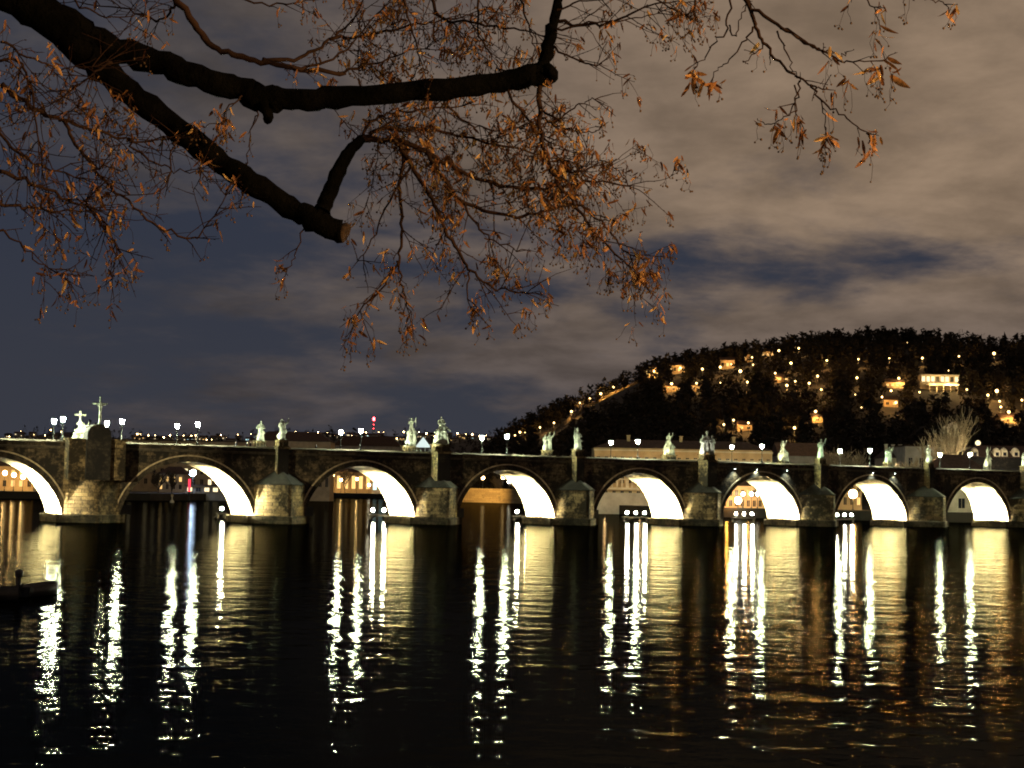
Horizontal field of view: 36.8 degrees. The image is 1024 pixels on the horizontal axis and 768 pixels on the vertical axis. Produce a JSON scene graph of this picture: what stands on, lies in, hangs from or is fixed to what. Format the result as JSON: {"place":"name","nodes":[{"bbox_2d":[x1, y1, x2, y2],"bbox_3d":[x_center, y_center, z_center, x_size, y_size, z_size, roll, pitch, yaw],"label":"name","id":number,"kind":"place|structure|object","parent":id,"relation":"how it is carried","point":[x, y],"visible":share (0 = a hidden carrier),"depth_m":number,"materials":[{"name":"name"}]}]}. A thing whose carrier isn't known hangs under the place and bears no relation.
{"place":"outdoors","nodes":[
{"label":"outdoors","id":0,"kind":"place"},
{"bbox_2d":[119,505,131,514],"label":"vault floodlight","id":1,"kind":"object","parent":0,"point":[126,509],"visible":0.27,"depth_m":231.85,"materials":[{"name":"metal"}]},
{"bbox_2d":[119,505,131,514],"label":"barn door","id":2,"kind":"structure","parent":1,"relation":"in","point":[126,509],"depth_m":231.83,"materials":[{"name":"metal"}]},
{"bbox_2d":[11,432,488,452],"bbox_3d":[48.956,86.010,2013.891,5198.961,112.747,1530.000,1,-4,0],"label":"hill","id":3,"kind":"structure","parent":0,"point":[468,448],"depth_m":2386.84,"materials":[{"name":"soil"}]},
{"bbox_2d":[14,432,24,436],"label":"house","id":4,"kind":"structure","parent":3,"relation":"on","point":[16,434],"depth_m":2594.30,"materials":[{"name":"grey paint"}]},
{"bbox_2d":[163,436,173,439],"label":"house","id":5,"kind":"structure","parent":3,"relation":"on","point":[167,437],"depth_m":2584.54,"materials":[{"name":"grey paint"}]},
{"bbox_2d":[3,419,519,452],"bbox_3d":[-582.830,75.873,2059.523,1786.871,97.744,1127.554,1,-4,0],"label":"wood","id":6,"kind":"object","parent":3,"relation":"on","point":[333,436],"visible":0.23,"depth_m":2313.75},
{"bbox_2d":[425,432,434,437],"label":"house","id":7,"kind":"structure","parent":3,"relation":"on","point":[428,435],"depth_m":2595.07,"materials":[{"name":"grey paint"}]},
{"bbox_2d":[448,437,458,442],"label":"house","id":8,"kind":"structure","parent":3,"relation":"on","point":[456,439],"depth_m":2404.59,"materials":[{"name":"grey paint"}]},
{"bbox_2d":[304,507,312,515],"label":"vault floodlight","id":9,"kind":"object","parent":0,"point":[309,511],"visible":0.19,"depth_m":246.93,"materials":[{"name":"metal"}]},
{"bbox_2d":[304,507,312,515],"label":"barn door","id":10,"kind":"structure","parent":9,"relation":"in","point":[309,510],"depth_m":246.90,"materials":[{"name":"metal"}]},
{"bbox_2d":[458,508,463,516],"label":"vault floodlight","id":11,"kind":"object","parent":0,"point":[461,512],"visible":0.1,"depth_m":261.03,"materials":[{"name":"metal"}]},
{"bbox_2d":[458,508,463,516],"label":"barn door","id":12,"kind":"structure","parent":11,"relation":"in","point":[461,511],"depth_m":261.04,"materials":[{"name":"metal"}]},
{"bbox_2d":[0,491,972,522],"bbox_3d":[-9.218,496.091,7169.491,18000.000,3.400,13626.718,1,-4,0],"label":"river bank","id":13,"kind":"structure","parent":0,"point":[865,513],"depth_m":407.14,"materials":[{"name":"stone"}]},
{"bbox_2d":[0,461,36,490],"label":"arcaded building","id":14,"kind":"structure","parent":13,"relation":"on","point":[28,485],"depth_m":519.70,"materials":[{"name":"paint"}]},
{"bbox_2d":[151,471,168,492],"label":"bare tree","id":15,"kind":"object","parent":13,"relation":"on","point":[158,477],"visible":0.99,"depth_m":543.56,"materials":[{"name":"plant"}]},
{"bbox_2d":[164,469,178,492],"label":"bare tree","id":16,"kind":"object","parent":13,"relation":"on","point":[172,480],"visible":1,"depth_m":539.79,"materials":[{"name":"plant"}]},
{"bbox_2d":[157,466,190,492],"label":"embankment house","id":17,"kind":"structure","parent":13,"relation":"on","point":[183,476],"depth_m":599.84,"materials":[{"name":"paint"}]},
{"bbox_2d":[118,439,248,491],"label":"long building","id":18,"kind":"structure","parent":13,"relation":"on","point":[198,478],"depth_m":640.12,"materials":[{"name":"paint"}]},
{"bbox_2d":[188,479,190,499],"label":"red light post","id":19,"kind":"object","parent":13,"relation":"on","point":[189,483],"visible":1,"depth_m":520.00,"materials":[{"name":"metal"}]},
{"bbox_2d":[190,470,195,492],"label":"bank lamp","id":20,"kind":"object","parent":13,"relation":"on","point":[192,472],"visible":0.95,"depth_m":559.42,"materials":[{"name":"metal"}]},
{"bbox_2d":[184,484,226,500],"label":"building","id":21,"kind":"structure","parent":13,"relation":"on","point":[213,492],"depth_m":559.49,"materials":[{"name":"grey paint"}]},
{"bbox_2d":[249,431,334,500],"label":"dark roofed building","id":22,"kind":"structure","parent":13,"relation":"on","point":[324,490],"depth_m":610.90,"materials":[{"name":"paint"}]},
{"bbox_2d":[339,469,354,492],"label":"bare tree","id":23,"kind":"object","parent":13,"relation":"on","point":[344,478],"visible":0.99,"depth_m":851.89,"materials":[{"name":"plant"}]},
{"bbox_2d":[334,469,371,492],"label":"lit terrace","id":24,"kind":"structure","parent":13,"relation":"on","point":[360,484],"depth_m":859.80,"materials":[{"name":"paint"}]},
{"bbox_2d":[337,476,340,488],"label":"window","id":25,"kind":"structure","parent":24,"relation":"in","point":[338,479],"depth_m":859.88,"materials":[{"name":"glass"}]},
{"bbox_2d":[351,476,355,488],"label":"window","id":26,"kind":"structure","parent":24,"relation":"in","point":[353,483],"depth_m":859.67,"materials":[{"name":"glass"}]},
{"bbox_2d":[359,476,362,488],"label":"window","id":27,"kind":"structure","parent":24,"relation":"in","point":[360,477],"depth_m":859.88,"materials":[{"name":"glass"}]},
{"bbox_2d":[366,476,369,488],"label":"window","id":28,"kind":"structure","parent":24,"relation":"in","point":[367,479],"depth_m":859.88,"materials":[{"name":"glass"}]},
{"bbox_2d":[335,436,401,468],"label":"riverside house","id":29,"kind":"structure","parent":13,"relation":"on","point":[375,443],"depth_m":902.82,"materials":[{"name":"brown paint"}]},
{"bbox_2d":[372,481,381,493],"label":"kiosk building","id":30,"kind":"structure","parent":13,"relation":"on","point":[375,488],"depth_m":849.62,"materials":[{"name":"beige paint"}]},
{"bbox_2d":[462,488,522,503],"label":"embankment wall","id":31,"kind":"structure","parent":13,"relation":"on","point":[481,495],"depth_m":673.29,"materials":[{"name":"stone"}]},
{"bbox_2d":[590,435,773,513],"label":"balustraded building","id":32,"kind":"structure","parent":13,"relation":"on","point":[623,491],"depth_m":412.40,"materials":[{"name":"paint"}]},
{"bbox_2d":[735,497,740,503],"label":"bank lamp","id":33,"kind":"object","parent":13,"relation":"on","point":[737,500],"visible":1,"depth_m":385.44,"materials":[{"name":"metal"}]},
{"bbox_2d":[725,481,764,507],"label":"quay building","id":34,"kind":"structure","parent":13,"relation":"on","point":[746,488],"depth_m":394.60,"materials":[{"name":"paint"}]},
{"bbox_2d":[728,499,732,506],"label":"window","id":35,"kind":"structure","parent":34,"relation":"in","point":[730,504],"depth_m":394.45,"materials":[{"name":"glass"}]},
{"bbox_2d":[734,489,738,496],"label":"window","id":36,"kind":"structure","parent":34,"relation":"in","point":[736,494],"depth_m":394.65,"materials":[{"name":"glass"}]},
{"bbox_2d":[772,442,818,463],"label":"brown roofed house","id":37,"kind":"structure","parent":13,"relation":"on","point":[800,453],"depth_m":443.19,"materials":[{"name":"grey paint"}]},
{"bbox_2d":[805,447,855,464],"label":"bare tree","id":38,"kind":"object","parent":13,"relation":"on","point":[839,456],"visible":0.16,"depth_m":426.97,"materials":[{"name":"brown plant"}]},
{"bbox_2d":[824,448,869,465],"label":"bare tree","id":39,"kind":"object","parent":13,"relation":"on","point":[845,462],"visible":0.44,"depth_m":416.99,"materials":[{"name":"brown plant"}]},
{"bbox_2d":[849,490,856,509],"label":"bank lamp","id":40,"kind":"object","parent":13,"relation":"on","point":[852,493],"visible":0.93,"depth_m":387.27,"materials":[{"name":"metal"}]},
{"bbox_2d":[873,444,901,465],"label":"chimney house","id":41,"kind":"structure","parent":13,"relation":"on","point":[879,458],"depth_m":456.23,"materials":[{"name":"beige paint"}]},
{"bbox_2d":[894,457,921,466],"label":"bare tree","id":42,"kind":"object","parent":13,"relation":"on","point":[915,463],"visible":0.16,"depth_m":415.52,"materials":[{"name":"brown plant"}]},
{"bbox_2d":[891,445,974,466],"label":"gabled house","id":43,"kind":"structure","parent":13,"relation":"on","point":[907,453],"depth_m":440.64,"materials":[{"name":"grey paint"}]},
{"bbox_2d":[913,405,978,462],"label":"bare tree","id":44,"kind":"object","parent":13,"relation":"on","point":[946,438],"visible":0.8,"depth_m":407.04,"materials":[{"name":"beige plant"}]},
{"bbox_2d":[932,454,982,511],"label":"mill house","id":45,"kind":"structure","parent":13,"relation":"on","point":[960,502],"depth_m":386.40,"materials":[{"name":"beige paint"}]},
{"bbox_2d":[957,498,965,508],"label":"window","id":46,"kind":"structure","parent":45,"relation":"in","point":[961,501],"depth_m":384.56,"materials":[{"name":"glass"}]},
{"bbox_2d":[958,445,1023,470],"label":"dormer house","id":47,"kind":"structure","parent":13,"relation":"on","point":[1009,462],"depth_m":425.47,"materials":[{"name":"black stone"}]},
{"bbox_2d":[969,448,977,455],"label":"dormer","id":48,"kind":"object","parent":47,"relation":"on","point":[974,451],"visible":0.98,"depth_m":425.77,"materials":[{"name":"beige paint"}]},
{"bbox_2d":[991,448,999,455],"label":"dormer","id":49,"kind":"object","parent":47,"relation":"on","point":[995,451],"visible":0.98,"depth_m":425.77,"materials":[{"name":"beige paint"}]},
{"bbox_2d":[1000,448,1007,456],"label":"dormer","id":50,"kind":"object","parent":47,"relation":"on","point":[1003,451],"visible":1,"depth_m":425.77,"materials":[{"name":"beige paint"}]},
{"bbox_2d":[1009,448,1018,456],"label":"dormer","id":51,"kind":"object","parent":47,"relation":"on","point":[1014,452],"visible":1,"depth_m":425.77,"materials":[{"name":"beige paint"}]},
{"bbox_2d":[0,497,1023,767],"bbox_3d":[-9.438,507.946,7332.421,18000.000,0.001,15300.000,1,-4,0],"label":"river","id":52,"kind":"structure","parent":0,"point":[340,633],"depth_m":60.24,"materials":[{"name":"liquid"}]},
{"bbox_2d":[0,577,17,599],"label":"rowing boat","id":53,"kind":"object","parent":52,"relation":"on","point":[8,592],"visible":0.97,"depth_m":77.10,"materials":[{"name":"paint"}]},
{"bbox_2d":[15,569,57,596],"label":"motor boat","id":54,"kind":"object","parent":52,"relation":"on","point":[44,588],"visible":0.9,"depth_m":80.08,"materials":[{"name":"paint"}]},
{"bbox_2d":[214,512,226,518],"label":"ice guard","id":55,"kind":"object","parent":52,"relation":"in","point":[219,514],"visible":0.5,"depth_m":268.28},
{"bbox_2d":[367,514,388,519],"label":"ice guard","id":56,"kind":"object","parent":52,"relation":"in","point":[372,515],"visible":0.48,"depth_m":283.32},
{"bbox_2d":[0,424,1023,527],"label":"stone bridge","id":57,"kind":"structure","parent":52,"relation":"in","point":[96,473],"depth_m":262.81,"materials":[{"name":"stone"}]},
{"bbox_2d":[52,418,55,439],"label":"lantern post","id":58,"kind":"object","parent":57,"relation":"on","point":[53,420],"visible":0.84,"depth_m":233.69,"materials":[{"name":"metal"}]},
{"bbox_2d":[61,416,65,439],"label":"lantern post","id":59,"kind":"object","parent":57,"relation":"on","point":[63,418],"visible":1,"depth_m":225.30,"materials":[{"name":"metal"}]},
{"bbox_2d":[72,411,88,437],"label":"stone statue","id":60,"kind":"object","parent":57,"relation":"on","point":[79,431],"visible":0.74,"depth_m":235.21,"materials":[{"name":"stone"}]},
{"bbox_2d":[93,396,106,423],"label":"crucifix","id":61,"kind":"object","parent":57,"relation":"on","point":[101,404],"visible":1,"depth_m":225.83,"materials":[{"name":"grey metal"}]},
{"bbox_2d":[120,418,123,439],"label":"lantern post","id":62,"kind":"object","parent":57,"relation":"on","point":[121,420],"visible":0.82,"depth_m":229.75,"materials":[{"name":"metal"}]},
{"bbox_2d":[175,423,178,442],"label":"lantern post","id":63,"kind":"object","parent":57,"relation":"on","point":[176,426],"visible":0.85,"depth_m":243.44,"materials":[{"name":"metal"}]},
{"bbox_2d":[196,421,199,444],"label":"lantern post","id":64,"kind":"object","parent":57,"relation":"on","point":[197,423],"visible":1,"depth_m":235.70,"materials":[{"name":"metal"}]},
{"bbox_2d":[253,421,266,445],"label":"stone statue","id":65,"kind":"object","parent":57,"relation":"on","point":[260,439],"visible":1,"depth_m":250.98,"materials":[{"name":"stone"}]},
{"bbox_2d":[274,418,289,446],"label":"stone statue","id":66,"kind":"object","parent":57,"relation":"on","point":[281,441],"visible":1,"depth_m":241.80,"materials":[{"name":"stone"}]},
{"bbox_2d":[359,428,362,449],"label":"lantern post","id":67,"kind":"object","parent":57,"relation":"on","point":[360,431],"visible":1,"depth_m":249.61,"materials":[{"name":"metal"}]},
{"bbox_2d":[401,418,419,450],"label":"stone statue","id":68,"kind":"object","parent":57,"relation":"on","point":[410,442],"visible":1,"depth_m":264.97,"materials":[{"name":"stone"}]},
{"bbox_2d":[416,437,429,451],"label":"canopy tent","id":69,"kind":"object","parent":57,"relation":"on","point":[423,442],"visible":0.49,"depth_m":261.91,"materials":[{"name":"fabric"}]},
{"bbox_2d":[429,416,450,451],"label":"stone statue","id":70,"kind":"object","parent":57,"relation":"on","point":[441,441],"visible":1,"depth_m":255.45,"materials":[{"name":"stone"}]},
{"bbox_2d":[505,433,508,453],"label":"lantern post","id":71,"kind":"object","parent":57,"relation":"on","point":[507,435],"visible":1,"depth_m":263.55,"materials":[{"name":"metal"}]},
{"bbox_2d":[540,432,554,455],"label":"stone statue","id":72,"kind":"object","parent":57,"relation":"on","point":[547,447],"visible":0.99,"depth_m":278.95,"materials":[{"name":"stone"}]},
{"bbox_2d":[571,427,583,455],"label":"stone statue","id":73,"kind":"object","parent":57,"relation":"on","point":[577,450],"visible":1,"depth_m":269.62,"materials":[{"name":"stone"}]},
{"bbox_2d":[662,433,677,458],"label":"stone statue","id":74,"kind":"object","parent":57,"relation":"on","point":[669,450],"visible":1,"depth_m":292.70,"materials":[{"name":"stone"}]},
{"bbox_2d":[697,431,715,459],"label":"stone statue","id":75,"kind":"object","parent":57,"relation":"on","point":[705,446],"visible":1,"depth_m":283.27,"materials":[{"name":"stone"}]},
{"bbox_2d":[777,440,789,462],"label":"stone statue","id":76,"kind":"object","parent":57,"relation":"on","point":[783,453],"visible":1,"depth_m":306.94,"materials":[{"name":"stone"}]},
{"bbox_2d":[814,438,826,463],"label":"stone statue","id":77,"kind":"object","parent":57,"relation":"on","point":[820,459],"visible":1,"depth_m":297.91,"materials":[{"name":"stone"}]},
{"bbox_2d":[882,447,893,466],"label":"stone statue","id":78,"kind":"object","parent":57,"relation":"on","point":[888,461],"visible":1,"depth_m":321.47,"materials":[{"name":"stone"}]},
{"bbox_2d":[923,445,934,467],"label":"stone statue","id":79,"kind":"object","parent":57,"relation":"on","point":[928,463],"visible":1,"depth_m":312.82,"materials":[{"name":"stone"}]},
{"bbox_2d":[983,446,991,469],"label":"stone statue","id":80,"kind":"object","parent":57,"relation":"on","point":[987,465],"visible":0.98,"depth_m":336.68,"materials":[{"name":"stone"}]},
{"bbox_2d":[1019,453,1023,470],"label":"stone statue","id":81,"kind":"object","parent":57,"relation":"on","point":[1022,467],"visible":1,"depth_m":327.15,"materials":[{"name":"stone"}]},
{"bbox_2d":[511,515,525,520],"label":"ice guard","id":82,"kind":"object","parent":52,"relation":"in","point":[515,517],"visible":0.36,"depth_m":298.70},
{"bbox_2d":[622,516,648,520],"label":"ice guard","id":83,"kind":"object","parent":52,"relation":"in","point":[632,517],"visible":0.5,"depth_m":313.06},
{"bbox_2d":[731,517,755,521],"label":"ice guard","id":84,"kind":"object","parent":52,"relation":"in","point":[739,518],"visible":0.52,"depth_m":327.26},
{"bbox_2d":[836,518,854,522],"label":"ice guard","id":85,"kind":"object","parent":52,"relation":"in","point":[840,519],"visible":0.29,"depth_m":341.78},
{"bbox_2d":[0,0,1023,440],"label":"sky","id":86,"kind":"structure","parent":0,"point":[768,245],"materials":[{"name":"grey"}]},
{"bbox_2d":[470,327,1023,505],"bbox_3d":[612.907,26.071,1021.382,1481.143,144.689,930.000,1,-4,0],"label":"hill","id":87,"kind":"structure","parent":0,"point":[779,415],"depth_m":855.48,"materials":[{"name":"plant"}]},
{"bbox_2d":[492,474,504,488],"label":"bare tree","id":88,"kind":"object","parent":87,"relation":"on","point":[497,483],"visible":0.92,"depth_m":698.88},
{"bbox_2d":[544,381,637,436],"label":"hill wall","id":89,"kind":"structure","parent":87,"relation":"on","point":[580,410],"depth_m":1096.36,"materials":[{"name":"stone"}]},
{"bbox_2d":[644,365,657,379],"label":"hill house","id":90,"kind":"structure","parent":87,"relation":"on","point":[655,366],"depth_m":1152.51,"materials":[{"name":"paint"}]},
{"bbox_2d":[663,383,679,391],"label":"hill house","id":91,"kind":"structure","parent":87,"relation":"on","point":[668,387],"depth_m":971.25,"materials":[{"name":"paint"}]},
{"bbox_2d":[669,362,684,374],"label":"hill house","id":92,"kind":"structure","parent":87,"relation":"on","point":[676,366],"depth_m":1096.51,"materials":[{"name":"paint"}]},
{"bbox_2d":[691,382,702,391],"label":"hill house","id":93,"kind":"structure","parent":87,"relation":"on","point":[694,385],"depth_m":951.30,"materials":[{"name":"paint"}]},
{"bbox_2d":[718,357,734,369],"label":"hill house","id":94,"kind":"structure","parent":87,"relation":"on","point":[726,362],"depth_m":1056.66,"materials":[{"name":"paint"}]},
{"bbox_2d":[735,421,752,430],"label":"hill house","id":95,"kind":"structure","parent":87,"relation":"on","point":[743,425],"depth_m":781.53,"materials":[{"name":"paint"}]},
{"bbox_2d":[741,352,752,361],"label":"hill house","id":96,"kind":"structure","parent":87,"relation":"on","point":[748,356],"depth_m":1153.27,"materials":[{"name":"paint"}]},
{"bbox_2d":[494,325,1023,438],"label":"ridge wood","id":97,"kind":"object","parent":87,"relation":"on","point":[905,333],"visible":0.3,"depth_m":1147.92,"materials":[{"name":"plant"}]},
{"bbox_2d":[761,349,772,357],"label":"hill house","id":98,"kind":"structure","parent":87,"relation":"on","point":[767,352],"depth_m":1153.55,"materials":[{"name":"paint"}]},
{"bbox_2d":[773,374,790,382],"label":"hill house","id":99,"kind":"structure","parent":87,"relation":"on","point":[780,377],"depth_m":943.64,"materials":[{"name":"paint"}]},
{"bbox_2d":[809,413,822,422],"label":"hill house","id":100,"kind":"structure","parent":87,"relation":"on","point":[812,417],"depth_m":789.84,"materials":[{"name":"paint"}]},
{"bbox_2d":[880,396,898,406],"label":"hill house","id":101,"kind":"structure","parent":87,"relation":"on","point":[887,401],"depth_m":834.60,"materials":[{"name":"paint"}]},
{"bbox_2d":[881,379,904,387],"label":"hill house","id":102,"kind":"structure","parent":87,"relation":"on","point":[894,383],"depth_m":903.42,"materials":[{"name":"paint"}]},
{"bbox_2d":[916,374,958,392],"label":"hill villa","id":103,"kind":"object","parent":87,"relation":"on","point":[936,382],"visible":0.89,"depth_m":903.48,"materials":[{"name":"beige paint"}]},
{"bbox_2d":[995,413,1016,422],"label":"hill house","id":104,"kind":"structure","parent":87,"relation":"on","point":[1007,417],"depth_m":802.11,"materials":[{"name":"paint"}]},
{"bbox_2d":[838,485,861,509],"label":"corner house","id":105,"kind":"structure","parent":0,"point":[847,502],"depth_m":399.58,"materials":[{"name":"paint"}]},
{"bbox_2d":[849,497,853,505],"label":"window","id":106,"kind":"structure","parent":105,"relation":"in","point":[851,499],"depth_m":399.54,"materials":[{"name":"glass"}]},
{"bbox_2d":[856,497,860,505],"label":"window","id":107,"kind":"structure","parent":105,"relation":"in","point":[858,503],"depth_m":399.59,"materials":[{"name":"glass"}]},
{"bbox_2d":[943,422,963,445],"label":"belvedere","id":108,"kind":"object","parent":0,"point":[954,430],"visible":0.14,"depth_m":468.12,"materials":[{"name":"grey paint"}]},
{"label":"quay","id":109,"kind":"structure","parent":0,"visible":0},
{"bbox_2d":[0,0,958,370],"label":"linden tree","id":110,"kind":"object","parent":109,"relation":"on","point":[76,38],"visible":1,"depth_m":8.16,"materials":[{"name":"brown plant"}]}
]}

